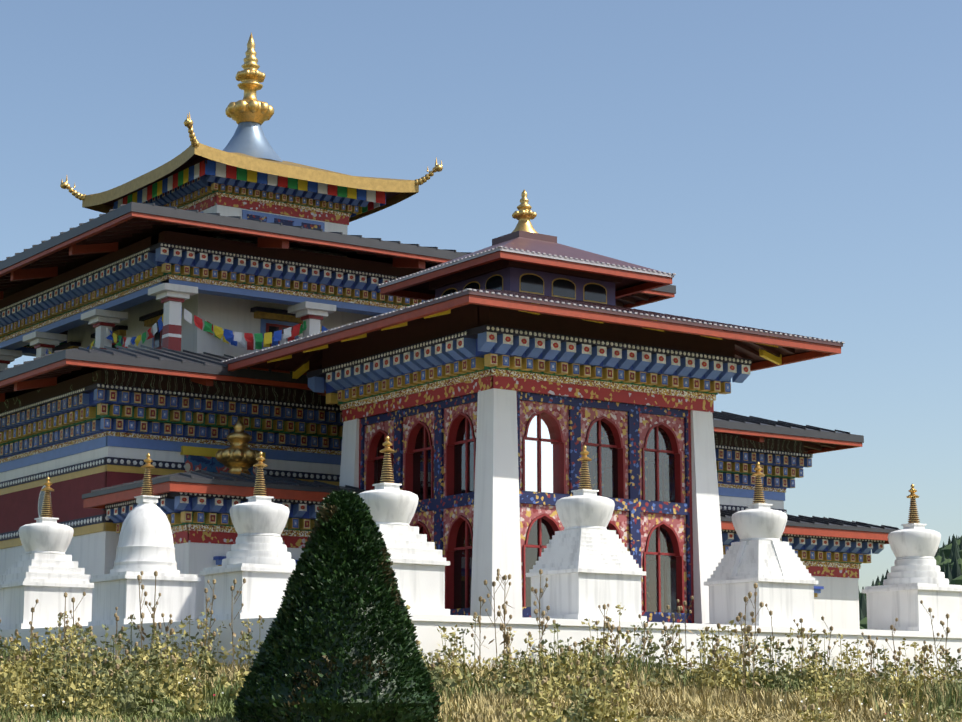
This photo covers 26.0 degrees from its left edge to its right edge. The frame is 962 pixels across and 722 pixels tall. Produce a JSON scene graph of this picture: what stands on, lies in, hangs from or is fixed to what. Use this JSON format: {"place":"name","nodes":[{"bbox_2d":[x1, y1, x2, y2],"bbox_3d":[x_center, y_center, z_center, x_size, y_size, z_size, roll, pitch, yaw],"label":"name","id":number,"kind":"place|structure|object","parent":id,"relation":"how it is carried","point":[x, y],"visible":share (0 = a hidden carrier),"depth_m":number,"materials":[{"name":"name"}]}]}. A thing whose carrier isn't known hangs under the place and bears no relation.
{"place":"outdoors","nodes":[
{"label":"outdoors","id":0,"kind":"place"},
{"bbox_2d":[147,697,745,721],"bbox_3d":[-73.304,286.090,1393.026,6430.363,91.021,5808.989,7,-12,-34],"label":"ground","id":1,"kind":"structure","parent":0,"point":[672,717],"depth_m":29.34,"materials":[{"name":"brown soil"}]},
{"bbox_2d":[233,489,444,721],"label":"topiary bush","id":2,"kind":"object","parent":1,"relation":"on","point":[339,644],"visible":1,"depth_m":25.80,"materials":[{"name":"green plant"}]},
{"bbox_2d":[0,32,900,628],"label":"temple","id":3,"kind":"structure","parent":1,"relation":"on","point":[200,324],"depth_m":46.62,"materials":[{"name":"multicoloured paint"}]},
{"bbox_2d":[19,664,932,721],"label":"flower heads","id":4,"kind":"object","parent":1,"relation":"on","point":[194,679],"visible":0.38,"depth_m":29.31,"materials":[{"name":"plant"}]},
{"bbox_2d":[0,568,960,711],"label":"tall weeds","id":5,"kind":"object","parent":1,"relation":"on","point":[507,636],"visible":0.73,"depth_m":35.14,"materials":[{"name":"plant"}]},
{"bbox_2d":[0,602,961,721],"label":"yellow weed plants","id":6,"kind":"object","parent":1,"relation":"on","point":[16,690],"visible":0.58,"depth_m":31.97,"materials":[{"name":"plant"}]},
{"bbox_2d":[0,614,961,682],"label":"terrace wall","id":7,"kind":"structure","parent":1,"relation":"on","point":[431,639],"depth_m":38.90,"materials":[{"name":"paint"}]},
{"bbox_2d":[0,476,93,629],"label":"stupa","id":8,"kind":"object","parent":7,"relation":"on","point":[46,571],"visible":1,"depth_m":42.65,"materials":[{"name":"white paint"}]},
{"bbox_2d":[88,453,200,625],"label":"stupa","id":9,"kind":"object","parent":7,"relation":"on","point":[146,544],"visible":1,"depth_m":40.65,"materials":[{"name":"white paint"}]},
{"bbox_2d":[199,451,295,620],"bbox_3d":[-4.159,3.274,39.091,1.620,3.212,1.620,7,-12,-34],"label":"stupa","id":10,"kind":"object","parent":7,"relation":"on","point":[260,560],"visible":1,"depth_m":38.54,"materials":[{"name":"white paint"}]},
{"bbox_2d":[358,435,449,614],"bbox_3d":[-1.669,2.906,36.960,1.620,3.212,1.620,7,-12,-34],"label":"stupa","id":11,"kind":"object","parent":7,"relation":"on","point":[420,562],"visible":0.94,"depth_m":36.50,"materials":[{"name":"white paint"}]},
{"bbox_2d":[526,445,646,621],"bbox_3d":[1.977,3.259,39.489,1.620,3.378,1.620,7,-12,-34],"label":"stupa","id":12,"kind":"object","parent":7,"relation":"on","point":[586,564],"visible":1,"depth_m":38.95,"materials":[{"name":"white paint"}]},
{"bbox_2d":[704,461,819,627],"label":"stupa","id":13,"kind":"object","parent":7,"relation":"on","point":[766,559],"visible":1,"depth_m":41.50,"materials":[{"name":"white paint"}]},
{"bbox_2d":[862,483,961,632],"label":"stupa","id":14,"kind":"object","parent":7,"relation":"on","point":[915,576],"visible":1,"depth_m":43.97,"materials":[{"name":"white paint"}]},
{"bbox_2d":[0,644,961,721],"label":"dry grass","id":15,"kind":"structure","parent":1,"relation":"on","point":[694,703],"depth_m":31.18,"materials":[{"name":"beige plant"}]},
{"bbox_2d":[0,612,961,721],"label":"green weeds","id":16,"kind":"object","parent":1,"relation":"on","point":[132,698],"visible":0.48,"depth_m":31.67,"materials":[{"name":"green plant"}]},
{"bbox_2d":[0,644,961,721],"bbox_3d":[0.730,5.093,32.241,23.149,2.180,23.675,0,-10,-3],"label":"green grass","id":17,"kind":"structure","parent":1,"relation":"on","point":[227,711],"depth_m":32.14,"materials":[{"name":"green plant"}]},
{"bbox_3d":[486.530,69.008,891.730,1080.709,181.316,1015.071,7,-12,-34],"label":"hill forest","id":18,"kind":"object","parent":1,"relation":"on","visible":0},
{"bbox_2d":[858,534,961,628],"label":"forest trees","id":19,"kind":"object","parent":18,"relation":"on","point":[948,557],"visible":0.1,"depth_m":778.29,"materials":[{"name":"green plant"}]},
{"bbox_2d":[0,0,961,592],"label":"sky","id":20,"kind":"structure","parent":0,"point":[795,166],"materials":[{"name":"blue"}]}
]}

